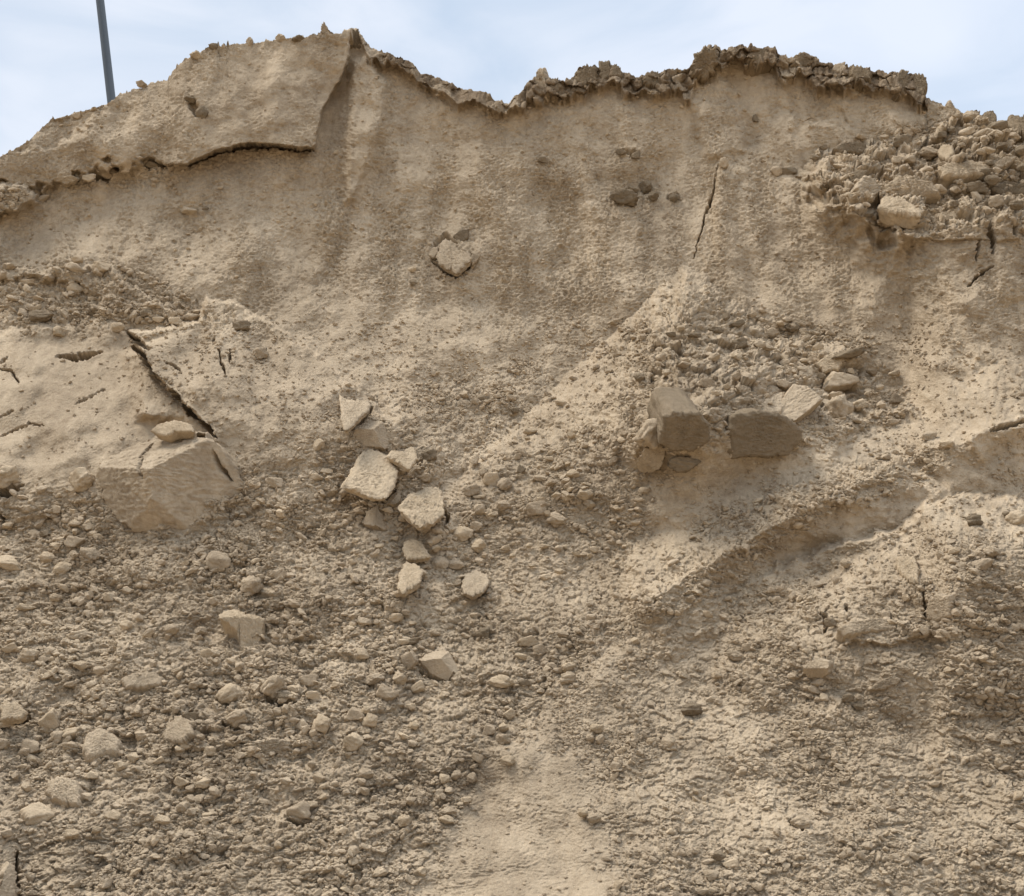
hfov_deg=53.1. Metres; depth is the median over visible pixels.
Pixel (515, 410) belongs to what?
sand clod
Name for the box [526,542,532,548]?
sand clod
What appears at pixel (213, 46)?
sand clod
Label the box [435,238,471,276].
sand slab
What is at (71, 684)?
sand clod
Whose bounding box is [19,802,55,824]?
sand clod
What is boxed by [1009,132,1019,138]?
sand clod
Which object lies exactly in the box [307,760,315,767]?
sand clod
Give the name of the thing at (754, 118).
sand clod
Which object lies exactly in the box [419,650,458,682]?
sand block
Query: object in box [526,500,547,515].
sand clod
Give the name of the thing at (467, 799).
sand clod
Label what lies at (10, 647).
sand clod
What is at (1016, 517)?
sand clod
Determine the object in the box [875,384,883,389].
sand clod
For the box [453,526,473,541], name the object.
sand clod
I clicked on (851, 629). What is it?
sand slab
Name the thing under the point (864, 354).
sand clod
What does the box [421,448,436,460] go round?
sand clod
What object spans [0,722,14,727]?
sand clod
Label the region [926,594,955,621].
sand slab
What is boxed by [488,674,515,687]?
sand clod
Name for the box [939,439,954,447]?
sand clod
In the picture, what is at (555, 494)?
sand clod
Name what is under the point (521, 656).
sand clod
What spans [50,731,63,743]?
sand clod
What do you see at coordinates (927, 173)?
sand clod
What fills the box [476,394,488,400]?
sand clod
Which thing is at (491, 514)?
sand clod
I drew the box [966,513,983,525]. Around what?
sand clod
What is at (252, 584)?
sand clod
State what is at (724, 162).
sand clod
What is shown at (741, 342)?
sand clod
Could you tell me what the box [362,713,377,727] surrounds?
sand clod
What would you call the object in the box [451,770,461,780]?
sand clod
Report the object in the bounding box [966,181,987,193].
sand clod
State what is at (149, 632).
sand clod
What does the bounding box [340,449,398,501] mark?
sand slab
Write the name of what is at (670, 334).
sand clod
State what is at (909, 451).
sand clod
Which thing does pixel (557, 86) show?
crust block
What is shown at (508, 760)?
sand clod
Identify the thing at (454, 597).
sand clod
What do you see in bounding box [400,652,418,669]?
sand clod
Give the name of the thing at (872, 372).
sand clod
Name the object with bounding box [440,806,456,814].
sand clod
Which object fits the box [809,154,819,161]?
sand clod
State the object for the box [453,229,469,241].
sand slab
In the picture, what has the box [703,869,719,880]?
sand clod
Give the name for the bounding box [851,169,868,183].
sand block
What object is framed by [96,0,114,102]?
metal pole
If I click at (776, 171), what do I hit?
sand clod
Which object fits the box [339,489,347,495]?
sand clod
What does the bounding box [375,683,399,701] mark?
sand clod
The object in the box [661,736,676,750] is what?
sand clod
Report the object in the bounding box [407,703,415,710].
sand clod
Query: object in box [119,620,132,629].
sand clod
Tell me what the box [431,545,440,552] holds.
sand clod
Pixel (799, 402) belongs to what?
sand block
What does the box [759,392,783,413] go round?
sand block
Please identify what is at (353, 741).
sand clod
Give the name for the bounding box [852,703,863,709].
sand clod
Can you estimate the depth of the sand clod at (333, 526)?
8.25 m
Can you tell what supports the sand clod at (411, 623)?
on the sand hill
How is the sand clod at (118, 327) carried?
on the sand hill
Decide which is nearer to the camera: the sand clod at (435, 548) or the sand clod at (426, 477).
the sand clod at (435, 548)
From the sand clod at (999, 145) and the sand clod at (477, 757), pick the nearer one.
the sand clod at (477, 757)
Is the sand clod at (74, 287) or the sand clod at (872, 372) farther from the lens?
the sand clod at (74, 287)
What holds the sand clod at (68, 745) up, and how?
on the sand hill
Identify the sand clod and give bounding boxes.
[0,465,19,488]
[0,555,21,571]
[0,642,17,652]
[0,685,5,692]
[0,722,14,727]
[0,738,9,749]
[0,828,12,837]
[2,263,17,269]
[15,603,36,611]
[17,738,38,755]
[18,648,38,662]
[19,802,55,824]
[21,783,30,791]
[28,309,53,322]
[37,708,59,734]
[38,551,55,562]
[39,530,48,536]
[49,593,62,601]
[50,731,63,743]
[53,326,67,336]
[53,561,72,574]
[61,741,79,750]
[62,727,78,739]
[63,175,79,184]
[63,680,76,686]
[63,829,79,839]
[64,262,85,272]
[64,535,84,546]
[66,283,83,291]
[66,629,91,639]
[68,467,94,492]
[72,112,80,118]
[72,661,87,669]
[79,547,100,560]
[82,174,95,181]
[84,771,98,778]
[91,261,110,273]
[91,826,102,833]
[93,666,104,673]
[96,168,117,178]
[103,592,115,601]
[104,809,121,819]
[111,322,124,331]
[113,761,127,770]
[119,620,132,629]
[127,753,138,762]
[133,613,143,621]
[135,729,146,740]
[136,80,146,87]
[140,308,149,316]
[141,628,155,637]
[145,160,158,167]
[152,316,164,322]
[152,756,164,764]
[154,814,170,824]
[164,623,179,634]
[168,317,181,325]
[171,668,183,673]
[173,776,189,786]
[174,690,182,696]
[179,743,194,750]
[181,206,197,214]
[181,712,198,720]
[184,94,195,103]
[185,313,199,320]
[187,808,196,814]
[188,679,202,687]
[189,50,203,59]
[194,626,207,634]
[195,105,208,118]
[195,778,211,788]
[196,733,204,739]
[200,648,219,657]
[203,746,215,756]
[206,551,230,571]
[208,43,217,49]
[209,597,218,605]
[215,683,242,704]
[224,709,247,727]
[225,784,234,790]
[232,320,250,330]
[240,575,263,593]
[246,37,253,45]
[252,347,268,359]
[259,675,286,698]
[265,477,282,487]
[270,632,280,639]
[275,34,285,41]
[276,691,290,701]
[279,777,292,784]
[286,800,310,818]
[291,35,304,41]
[296,718,310,730]
[298,674,317,685]
[305,691,319,699]
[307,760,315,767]
[309,473,322,480]
[309,729,316,736]
[311,713,330,733]
[312,773,324,782]
[329,524,338,528]
[331,681,339,688]
[335,562,345,566]
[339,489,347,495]
[343,732,363,751]
[344,707,364,720]
[352,549,360,554]
[356,616,371,624]
[356,648,369,658]
[358,768,373,778]
[361,706,370,713]
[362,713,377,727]
[364,672,384,684]
[364,812,380,821]
[372,867,387,876]
[375,544,384,548]
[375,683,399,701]
[388,613,403,621]
[392,670,406,684]
[393,590,400,596]
[398,515,406,521]
[398,814,412,826]
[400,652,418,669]
[401,609,409,615]
[406,637,420,644]
[407,267,415,271]
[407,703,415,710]
[408,621,416,625]
[408,721,418,729]
[409,279,416,284]
[410,680,424,692]
[420,472,432,482]
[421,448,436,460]
[430,629,440,635]
[431,536,440,544]
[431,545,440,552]
[431,556,448,569]
[438,815,453,823]
[439,774,450,783]
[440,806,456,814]
[449,560,464,569]
[450,595,459,600]
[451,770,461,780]
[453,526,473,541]
[461,796,472,803]
[464,483,479,496]
[466,772,476,782]
[469,454,478,464]
[469,521,482,531]
[471,539,486,552]
[472,753,483,762]
[474,504,485,515]
[475,627,489,636]
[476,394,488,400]
[479,468,486,476]
[482,472,498,487]
[482,723,495,735]
[486,512,496,516]
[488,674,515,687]
[495,734,510,744]
[496,500,511,510]
[497,477,511,490]
[498,722,508,732]
[500,754,514,765]
[501,544,509,549]
[502,708,515,719]
[510,407,519,412]
[515,652,526,659]
[516,635,539,645]
[517,464,525,472]
[518,679,531,685]
[523,427,537,434]
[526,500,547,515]
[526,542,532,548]
[527,563,535,567]
[532,643,546,652]
[533,475,544,481]
[538,156,547,162]
[539,544,548,548]
[544,456,553,460]
[546,512,567,527]
[551,492,560,496]
[554,568,563,574]
[555,545,563,550]
[559,671,576,685]
[561,662,575,672]
[566,469,579,477]
[576,807,587,816]
[577,489,593,500]
[580,528,587,532]
[582,500,595,508]
[586,734,593,741]
[586,812,600,823]
[589,546,598,552]
[589,724,603,733]
[595,734,604,744]
[608,318,622,324]
[609,187,638,206]
[616,149,625,155]
[631,150,640,158]
[633,373,645,382]
[638,180,652,193]
[648,191,658,200]
[655,339,663,345]
[655,353,665,360]
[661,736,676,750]
[662,369,671,375]
[665,332,675,337]
[669,193,680,201]
[677,325,684,330]
[681,702,702,715]
[686,332,701,337]
[697,378,715,387]
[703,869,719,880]
[708,326,723,333]
[708,353,719,360]
[711,672,723,678]
[713,851,725,860]
[719,157,728,168]
[721,858,738,867]
[722,313,729,320]
[723,383,731,389]
[727,650,742,660]
[729,319,745,326]
[731,372,742,380]
[732,336,747,348]
[747,312,756,317]
[749,340,774,350]
[752,114,758,121]
[766,327,780,337]
[770,165,782,176]
[777,379,789,388]
[780,354,788,359]
[782,167,797,174]
[784,322,800,332]
[784,368,792,374]
[790,816,810,829]
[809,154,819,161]
[812,343,823,350]
[817,372,825,378]
[819,144,827,150]
[824,618,835,626]
[829,391,842,399]
[840,558,851,567]
[841,694,854,701]
[846,368,853,373]
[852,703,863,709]
[853,398,868,410]
[859,352,867,357]
[866,369,877,375]
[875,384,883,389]
[888,369,900,375]
[889,392,902,404]
[891,155,902,163]
[893,134,912,147]
[900,185,908,190]
[904,155,915,163]
[905,448,913,455]
[919,146,937,159]
[921,431,936,440]
[924,171,933,175]
[934,184,946,193]
[937,131,946,138]
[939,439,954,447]
[947,127,955,132]
[949,186,961,193]
[949,200,958,206]
[956,142,965,148]
[958,127,973,135]
[962,111,976,122]
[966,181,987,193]
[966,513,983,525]
[971,558,993,569]
[972,129,988,136]
[976,148,985,154]
[982,546,1000,557]
[983,175,999,185]
[985,160,994,166]
[987,120,1008,130]
[988,194,1004,208]
[995,142,1007,148]
[1005,510,1023,524]
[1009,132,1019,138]
[1009,199,1023,210]
[1015,145,1023,155]
[1017,163,1023,171]
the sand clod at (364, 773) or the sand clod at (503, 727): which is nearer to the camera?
the sand clod at (364, 773)
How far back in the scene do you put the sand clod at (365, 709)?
6.70 m
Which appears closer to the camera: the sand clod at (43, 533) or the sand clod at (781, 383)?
the sand clod at (43, 533)
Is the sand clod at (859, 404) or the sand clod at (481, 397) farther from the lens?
the sand clod at (481, 397)
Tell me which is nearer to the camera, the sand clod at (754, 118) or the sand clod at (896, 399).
the sand clod at (896, 399)
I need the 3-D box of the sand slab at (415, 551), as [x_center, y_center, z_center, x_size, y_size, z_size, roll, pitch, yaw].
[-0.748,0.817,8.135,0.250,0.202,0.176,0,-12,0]
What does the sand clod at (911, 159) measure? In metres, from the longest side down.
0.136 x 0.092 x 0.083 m
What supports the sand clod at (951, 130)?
on the sand hill
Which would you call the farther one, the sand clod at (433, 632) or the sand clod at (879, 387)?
the sand clod at (879, 387)
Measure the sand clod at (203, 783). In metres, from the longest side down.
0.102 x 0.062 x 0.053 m
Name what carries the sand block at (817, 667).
on the sand hill
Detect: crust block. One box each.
[320,21,330,34]
[350,28,366,48]
[533,67,550,103]
[549,78,562,95]
[574,64,598,92]
[598,60,610,79]
[610,64,621,85]
[642,70,661,88]
[689,45,718,84]
[743,48,772,76]
[778,54,787,64]
[789,52,813,67]
[831,61,845,73]
[848,65,871,92]
[891,69,909,101]
[913,73,927,104]
[945,100,955,111]
[960,110,979,126]
[982,110,996,125]
[1007,114,1023,143]
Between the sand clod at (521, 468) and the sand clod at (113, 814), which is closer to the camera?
the sand clod at (113, 814)
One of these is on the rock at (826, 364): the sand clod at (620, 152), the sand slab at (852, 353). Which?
the sand slab at (852, 353)
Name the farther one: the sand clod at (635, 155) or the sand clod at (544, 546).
the sand clod at (635, 155)
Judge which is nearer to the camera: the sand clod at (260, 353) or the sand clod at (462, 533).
the sand clod at (462, 533)
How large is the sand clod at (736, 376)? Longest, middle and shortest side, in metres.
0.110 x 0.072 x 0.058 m
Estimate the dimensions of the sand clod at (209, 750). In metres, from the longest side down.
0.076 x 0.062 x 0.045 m
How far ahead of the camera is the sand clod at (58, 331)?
10.04 m
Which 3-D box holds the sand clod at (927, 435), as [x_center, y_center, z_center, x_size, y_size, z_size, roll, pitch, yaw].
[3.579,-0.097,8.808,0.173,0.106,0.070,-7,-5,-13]
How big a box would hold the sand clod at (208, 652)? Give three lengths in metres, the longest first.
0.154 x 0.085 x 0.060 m
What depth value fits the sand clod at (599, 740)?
6.61 m
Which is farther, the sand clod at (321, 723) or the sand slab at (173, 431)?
the sand slab at (173, 431)
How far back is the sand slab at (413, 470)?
8.84 m
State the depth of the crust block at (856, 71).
12.03 m
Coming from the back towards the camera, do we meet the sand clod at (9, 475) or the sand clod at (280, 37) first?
the sand clod at (280, 37)
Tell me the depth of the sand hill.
9.06 m
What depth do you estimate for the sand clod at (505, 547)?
8.27 m
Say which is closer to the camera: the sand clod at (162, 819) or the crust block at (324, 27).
the sand clod at (162, 819)
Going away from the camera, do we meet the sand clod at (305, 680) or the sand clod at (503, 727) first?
the sand clod at (503, 727)
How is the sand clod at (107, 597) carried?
on the sand hill
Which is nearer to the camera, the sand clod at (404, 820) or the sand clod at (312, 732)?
the sand clod at (404, 820)
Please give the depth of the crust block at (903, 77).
11.94 m
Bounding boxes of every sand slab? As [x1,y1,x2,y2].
[0,700,28,724]
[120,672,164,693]
[150,420,196,442]
[162,715,195,745]
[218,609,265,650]
[339,395,370,433]
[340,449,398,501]
[386,447,417,471]
[397,486,444,530]
[397,561,422,596]
[402,539,432,562]
[405,463,417,474]
[428,247,438,260]
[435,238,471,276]
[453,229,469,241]
[461,570,489,598]
[471,253,480,266]
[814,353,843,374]
[831,141,865,155]
[832,346,865,358]
[835,618,896,642]
[877,194,922,229]
[895,555,919,584]
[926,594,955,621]
[931,211,957,223]
[937,160,989,188]
[990,156,1015,173]
[990,181,1023,195]
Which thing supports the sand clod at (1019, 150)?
on the sand hill
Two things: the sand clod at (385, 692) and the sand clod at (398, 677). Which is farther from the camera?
the sand clod at (398, 677)
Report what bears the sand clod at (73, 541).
on the sand hill
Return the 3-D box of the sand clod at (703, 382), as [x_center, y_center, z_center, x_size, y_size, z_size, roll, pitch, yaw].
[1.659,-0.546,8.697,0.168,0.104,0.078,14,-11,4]
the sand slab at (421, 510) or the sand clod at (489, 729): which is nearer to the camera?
the sand clod at (489, 729)
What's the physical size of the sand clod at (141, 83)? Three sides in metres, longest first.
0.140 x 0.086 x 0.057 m
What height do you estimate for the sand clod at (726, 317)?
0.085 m
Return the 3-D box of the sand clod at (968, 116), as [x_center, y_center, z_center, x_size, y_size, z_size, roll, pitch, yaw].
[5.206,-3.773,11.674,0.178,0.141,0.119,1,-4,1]
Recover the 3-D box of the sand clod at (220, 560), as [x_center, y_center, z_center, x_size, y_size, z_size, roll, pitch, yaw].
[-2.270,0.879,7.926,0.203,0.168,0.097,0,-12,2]
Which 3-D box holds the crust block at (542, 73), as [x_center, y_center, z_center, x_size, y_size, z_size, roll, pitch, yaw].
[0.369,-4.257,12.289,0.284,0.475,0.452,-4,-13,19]
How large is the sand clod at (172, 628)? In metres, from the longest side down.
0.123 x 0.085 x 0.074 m
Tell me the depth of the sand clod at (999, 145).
11.13 m
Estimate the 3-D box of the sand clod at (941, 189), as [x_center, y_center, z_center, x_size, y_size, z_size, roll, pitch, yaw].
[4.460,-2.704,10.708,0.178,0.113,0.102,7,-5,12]
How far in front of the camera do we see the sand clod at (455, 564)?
8.13 m
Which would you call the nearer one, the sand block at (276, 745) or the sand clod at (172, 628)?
the sand block at (276, 745)
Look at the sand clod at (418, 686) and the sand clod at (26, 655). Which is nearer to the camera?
the sand clod at (418, 686)
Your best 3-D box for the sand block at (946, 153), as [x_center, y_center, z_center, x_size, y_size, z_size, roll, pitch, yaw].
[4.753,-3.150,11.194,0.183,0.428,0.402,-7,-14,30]
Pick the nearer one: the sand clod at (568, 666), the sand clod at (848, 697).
the sand clod at (848, 697)
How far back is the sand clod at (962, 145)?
11.18 m
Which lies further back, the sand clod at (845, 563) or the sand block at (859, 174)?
the sand block at (859, 174)
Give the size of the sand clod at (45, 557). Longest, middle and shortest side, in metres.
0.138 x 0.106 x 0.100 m
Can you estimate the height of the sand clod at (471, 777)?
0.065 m
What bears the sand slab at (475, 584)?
on the sand hill
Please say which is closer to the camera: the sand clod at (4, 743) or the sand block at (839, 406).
the sand clod at (4, 743)
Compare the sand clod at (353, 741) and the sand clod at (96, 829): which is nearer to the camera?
the sand clod at (96, 829)
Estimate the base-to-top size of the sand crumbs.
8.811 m
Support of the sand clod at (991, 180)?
on the sand hill
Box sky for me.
[0,0,1023,155]
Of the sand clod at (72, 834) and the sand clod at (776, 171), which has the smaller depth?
the sand clod at (72, 834)
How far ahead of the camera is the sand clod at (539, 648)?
7.36 m
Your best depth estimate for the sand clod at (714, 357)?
9.15 m
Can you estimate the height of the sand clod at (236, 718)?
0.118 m
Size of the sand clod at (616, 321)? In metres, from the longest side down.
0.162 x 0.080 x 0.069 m
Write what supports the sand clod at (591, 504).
on the sand hill
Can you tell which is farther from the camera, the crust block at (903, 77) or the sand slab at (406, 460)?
the crust block at (903, 77)
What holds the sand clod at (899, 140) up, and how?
on the sand hill
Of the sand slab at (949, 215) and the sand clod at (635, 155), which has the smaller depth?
the sand slab at (949, 215)
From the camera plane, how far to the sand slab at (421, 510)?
8.30 m
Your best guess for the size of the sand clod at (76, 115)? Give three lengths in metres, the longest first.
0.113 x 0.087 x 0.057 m
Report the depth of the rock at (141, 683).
6.99 m
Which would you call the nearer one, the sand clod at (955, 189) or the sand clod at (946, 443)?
the sand clod at (946, 443)
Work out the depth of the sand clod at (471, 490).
8.68 m
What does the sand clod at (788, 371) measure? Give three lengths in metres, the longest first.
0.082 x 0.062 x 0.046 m
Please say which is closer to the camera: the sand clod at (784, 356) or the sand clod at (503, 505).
the sand clod at (503, 505)
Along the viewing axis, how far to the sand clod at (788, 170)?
11.53 m
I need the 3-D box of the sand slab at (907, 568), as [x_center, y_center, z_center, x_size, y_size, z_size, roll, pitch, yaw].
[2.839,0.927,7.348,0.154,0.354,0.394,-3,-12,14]
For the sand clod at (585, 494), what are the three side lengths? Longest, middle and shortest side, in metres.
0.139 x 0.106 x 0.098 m
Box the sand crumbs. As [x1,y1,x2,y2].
[0,42,1023,895]
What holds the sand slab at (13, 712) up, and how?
on the sand hill
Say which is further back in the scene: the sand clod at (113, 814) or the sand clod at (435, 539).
the sand clod at (435, 539)
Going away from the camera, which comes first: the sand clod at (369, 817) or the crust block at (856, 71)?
the sand clod at (369, 817)
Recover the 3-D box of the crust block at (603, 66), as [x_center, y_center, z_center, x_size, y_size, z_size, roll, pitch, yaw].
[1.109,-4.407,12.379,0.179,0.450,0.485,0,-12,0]
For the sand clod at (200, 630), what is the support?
on the sand hill
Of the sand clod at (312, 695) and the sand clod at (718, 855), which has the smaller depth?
the sand clod at (718, 855)
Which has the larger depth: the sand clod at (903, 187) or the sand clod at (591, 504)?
the sand clod at (903, 187)
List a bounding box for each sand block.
[0,861,16,895]
[45,775,84,808]
[82,728,122,762]
[96,431,244,532]
[244,737,291,758]
[353,421,388,451]
[362,507,387,530]
[386,492,401,508]
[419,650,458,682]
[632,418,660,449]
[636,445,665,472]
[646,387,709,451]
[667,456,700,472]
[725,407,802,458]
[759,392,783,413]
[781,384,822,422]
[797,365,812,377]
[802,657,833,678]
[821,371,860,392]
[826,394,853,417]
[843,175,879,217]
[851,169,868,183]
[868,674,900,690]
[883,175,940,204]
[938,144,954,161]
[976,168,994,181]
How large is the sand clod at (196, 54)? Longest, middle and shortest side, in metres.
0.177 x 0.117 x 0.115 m
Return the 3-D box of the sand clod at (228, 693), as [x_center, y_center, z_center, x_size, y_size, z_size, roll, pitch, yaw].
[-1.912,1.666,6.940,0.189,0.145,0.124,-13,-14,-8]
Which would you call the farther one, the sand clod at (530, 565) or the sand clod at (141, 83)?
the sand clod at (141, 83)
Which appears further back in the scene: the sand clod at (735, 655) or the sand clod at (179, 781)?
the sand clod at (735, 655)
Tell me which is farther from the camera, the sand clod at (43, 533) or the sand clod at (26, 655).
the sand clod at (43, 533)
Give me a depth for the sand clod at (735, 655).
7.20 m
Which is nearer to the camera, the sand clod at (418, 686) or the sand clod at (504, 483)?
the sand clod at (418, 686)
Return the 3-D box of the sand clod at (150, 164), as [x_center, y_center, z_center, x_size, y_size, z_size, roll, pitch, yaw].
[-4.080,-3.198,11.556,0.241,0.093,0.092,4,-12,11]
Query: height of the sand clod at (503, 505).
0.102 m
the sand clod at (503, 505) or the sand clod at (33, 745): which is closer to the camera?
the sand clod at (33, 745)
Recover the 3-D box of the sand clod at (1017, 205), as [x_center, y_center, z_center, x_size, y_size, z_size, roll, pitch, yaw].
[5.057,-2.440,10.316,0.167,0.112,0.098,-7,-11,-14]
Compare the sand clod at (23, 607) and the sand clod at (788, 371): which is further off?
the sand clod at (788, 371)
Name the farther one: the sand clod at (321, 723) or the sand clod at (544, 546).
the sand clod at (544, 546)
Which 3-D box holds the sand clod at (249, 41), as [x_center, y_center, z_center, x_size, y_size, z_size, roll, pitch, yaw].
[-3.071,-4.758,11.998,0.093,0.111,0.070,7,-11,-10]
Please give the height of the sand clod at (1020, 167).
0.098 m
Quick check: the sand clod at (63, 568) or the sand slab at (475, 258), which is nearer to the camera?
the sand clod at (63, 568)
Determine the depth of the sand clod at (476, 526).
8.41 m
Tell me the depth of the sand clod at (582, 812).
6.08 m
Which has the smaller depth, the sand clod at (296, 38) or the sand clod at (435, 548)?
the sand clod at (435, 548)
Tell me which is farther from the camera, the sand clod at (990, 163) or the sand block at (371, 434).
the sand clod at (990, 163)
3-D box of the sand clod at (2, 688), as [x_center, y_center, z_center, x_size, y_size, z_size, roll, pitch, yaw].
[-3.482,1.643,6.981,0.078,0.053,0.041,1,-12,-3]
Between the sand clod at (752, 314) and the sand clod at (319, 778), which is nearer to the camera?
the sand clod at (319, 778)
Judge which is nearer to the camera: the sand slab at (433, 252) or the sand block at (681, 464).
the sand block at (681, 464)
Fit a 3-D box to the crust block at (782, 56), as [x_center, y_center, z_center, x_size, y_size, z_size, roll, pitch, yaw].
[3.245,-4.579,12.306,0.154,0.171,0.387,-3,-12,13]
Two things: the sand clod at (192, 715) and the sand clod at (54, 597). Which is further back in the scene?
the sand clod at (54, 597)
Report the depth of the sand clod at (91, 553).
7.99 m
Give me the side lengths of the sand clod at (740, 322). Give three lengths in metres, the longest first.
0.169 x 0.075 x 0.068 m
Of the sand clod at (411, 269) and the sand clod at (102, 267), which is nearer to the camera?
the sand clod at (102, 267)
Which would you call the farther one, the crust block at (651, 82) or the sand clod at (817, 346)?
the crust block at (651, 82)
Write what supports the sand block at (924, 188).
on the sand hill
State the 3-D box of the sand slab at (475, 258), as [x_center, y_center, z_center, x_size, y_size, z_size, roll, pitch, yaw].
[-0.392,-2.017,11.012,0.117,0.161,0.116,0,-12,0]
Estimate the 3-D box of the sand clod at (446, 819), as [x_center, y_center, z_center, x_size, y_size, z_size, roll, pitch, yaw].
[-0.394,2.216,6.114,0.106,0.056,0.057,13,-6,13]
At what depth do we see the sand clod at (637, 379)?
9.04 m
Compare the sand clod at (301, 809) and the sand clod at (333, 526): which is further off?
the sand clod at (333, 526)
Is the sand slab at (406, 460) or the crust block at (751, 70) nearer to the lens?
the sand slab at (406, 460)
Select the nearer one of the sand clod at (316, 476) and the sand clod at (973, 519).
the sand clod at (973, 519)
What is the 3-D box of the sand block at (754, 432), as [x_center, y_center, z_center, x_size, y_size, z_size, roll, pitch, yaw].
[1.988,-0.153,8.690,0.697,0.621,0.796,3,-12,-14]
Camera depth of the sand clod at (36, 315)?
10.14 m
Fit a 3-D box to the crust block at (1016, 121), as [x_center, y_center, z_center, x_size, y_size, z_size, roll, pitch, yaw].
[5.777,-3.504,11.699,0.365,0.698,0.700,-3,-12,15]
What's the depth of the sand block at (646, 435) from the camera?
8.18 m
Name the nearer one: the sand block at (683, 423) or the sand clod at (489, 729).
the sand clod at (489, 729)
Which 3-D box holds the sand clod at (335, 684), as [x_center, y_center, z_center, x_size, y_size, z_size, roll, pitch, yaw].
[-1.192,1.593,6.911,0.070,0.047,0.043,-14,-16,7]
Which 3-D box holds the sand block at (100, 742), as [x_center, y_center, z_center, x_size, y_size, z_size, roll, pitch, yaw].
[-2.666,2.090,6.739,0.264,0.500,0.491,2,-12,-9]
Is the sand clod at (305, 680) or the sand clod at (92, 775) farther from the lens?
the sand clod at (305, 680)
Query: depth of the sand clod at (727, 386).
8.61 m
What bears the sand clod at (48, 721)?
on the sand hill
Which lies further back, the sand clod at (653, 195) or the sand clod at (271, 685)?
the sand clod at (653, 195)
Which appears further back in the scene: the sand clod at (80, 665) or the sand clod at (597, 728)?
the sand clod at (80, 665)
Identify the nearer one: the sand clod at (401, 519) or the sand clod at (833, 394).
the sand clod at (401, 519)
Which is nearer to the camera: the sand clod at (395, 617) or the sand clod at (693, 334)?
the sand clod at (395, 617)
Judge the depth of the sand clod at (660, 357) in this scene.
9.25 m
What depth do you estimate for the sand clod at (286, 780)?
6.29 m
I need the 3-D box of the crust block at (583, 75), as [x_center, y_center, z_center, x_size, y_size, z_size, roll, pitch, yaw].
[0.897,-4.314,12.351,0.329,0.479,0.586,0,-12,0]
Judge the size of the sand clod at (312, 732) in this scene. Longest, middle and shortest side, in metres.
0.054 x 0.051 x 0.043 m
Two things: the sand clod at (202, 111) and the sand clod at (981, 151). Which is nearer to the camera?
the sand clod at (981, 151)
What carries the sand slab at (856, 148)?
on the sand hill
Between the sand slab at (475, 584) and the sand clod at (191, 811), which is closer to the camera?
the sand clod at (191, 811)
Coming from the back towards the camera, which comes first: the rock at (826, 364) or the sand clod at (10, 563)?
the rock at (826, 364)
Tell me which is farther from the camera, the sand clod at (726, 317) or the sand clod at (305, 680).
the sand clod at (726, 317)
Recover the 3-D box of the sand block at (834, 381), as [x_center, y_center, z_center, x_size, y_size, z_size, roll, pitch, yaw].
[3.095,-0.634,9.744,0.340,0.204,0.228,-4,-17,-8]
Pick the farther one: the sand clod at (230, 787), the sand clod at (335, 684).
the sand clod at (335, 684)
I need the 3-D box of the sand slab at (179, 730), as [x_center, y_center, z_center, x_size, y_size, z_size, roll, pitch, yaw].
[-2.095,1.926,6.689,0.287,0.362,0.350,-8,-14,33]
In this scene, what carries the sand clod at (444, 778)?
on the sand hill
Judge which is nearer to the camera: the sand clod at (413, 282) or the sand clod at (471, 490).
the sand clod at (471, 490)
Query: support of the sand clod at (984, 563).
on the sand hill
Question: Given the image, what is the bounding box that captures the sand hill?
[0,28,1023,895]
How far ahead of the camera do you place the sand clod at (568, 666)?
7.15 m
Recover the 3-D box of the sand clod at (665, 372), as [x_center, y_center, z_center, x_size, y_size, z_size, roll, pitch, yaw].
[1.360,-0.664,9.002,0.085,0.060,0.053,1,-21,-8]
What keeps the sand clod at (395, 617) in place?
on the sand hill
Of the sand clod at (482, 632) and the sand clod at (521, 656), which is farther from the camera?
the sand clod at (482, 632)
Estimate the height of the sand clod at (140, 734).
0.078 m
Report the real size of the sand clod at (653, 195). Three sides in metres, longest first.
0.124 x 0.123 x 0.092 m
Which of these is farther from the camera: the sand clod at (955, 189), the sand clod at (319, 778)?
the sand clod at (955, 189)
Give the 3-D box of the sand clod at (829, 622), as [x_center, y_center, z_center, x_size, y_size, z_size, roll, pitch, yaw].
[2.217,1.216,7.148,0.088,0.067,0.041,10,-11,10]
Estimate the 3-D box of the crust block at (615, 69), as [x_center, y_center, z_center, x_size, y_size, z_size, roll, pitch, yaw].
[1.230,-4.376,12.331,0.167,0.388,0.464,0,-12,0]
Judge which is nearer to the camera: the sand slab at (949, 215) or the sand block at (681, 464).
the sand block at (681, 464)
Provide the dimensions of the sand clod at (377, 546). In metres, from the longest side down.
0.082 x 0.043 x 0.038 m
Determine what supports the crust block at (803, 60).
on the sand hill
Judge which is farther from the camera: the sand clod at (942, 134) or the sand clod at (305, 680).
the sand clod at (942, 134)
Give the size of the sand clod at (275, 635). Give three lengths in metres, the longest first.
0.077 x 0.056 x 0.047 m
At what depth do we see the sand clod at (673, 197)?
11.46 m
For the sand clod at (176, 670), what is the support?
on the sand hill
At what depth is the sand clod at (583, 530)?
8.32 m
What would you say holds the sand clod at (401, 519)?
on the sand hill
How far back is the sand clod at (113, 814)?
6.06 m
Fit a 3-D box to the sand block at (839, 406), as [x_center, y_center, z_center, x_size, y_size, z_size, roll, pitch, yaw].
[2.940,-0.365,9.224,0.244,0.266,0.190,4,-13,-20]
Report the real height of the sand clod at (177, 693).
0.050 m
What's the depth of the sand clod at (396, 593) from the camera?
7.67 m
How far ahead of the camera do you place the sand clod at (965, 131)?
11.37 m
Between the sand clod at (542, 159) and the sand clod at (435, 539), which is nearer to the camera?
the sand clod at (435, 539)
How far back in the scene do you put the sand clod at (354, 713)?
6.70 m
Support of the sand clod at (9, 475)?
on the sand hill
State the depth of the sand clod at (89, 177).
11.35 m
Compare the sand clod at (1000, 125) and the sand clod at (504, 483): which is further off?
the sand clod at (1000, 125)

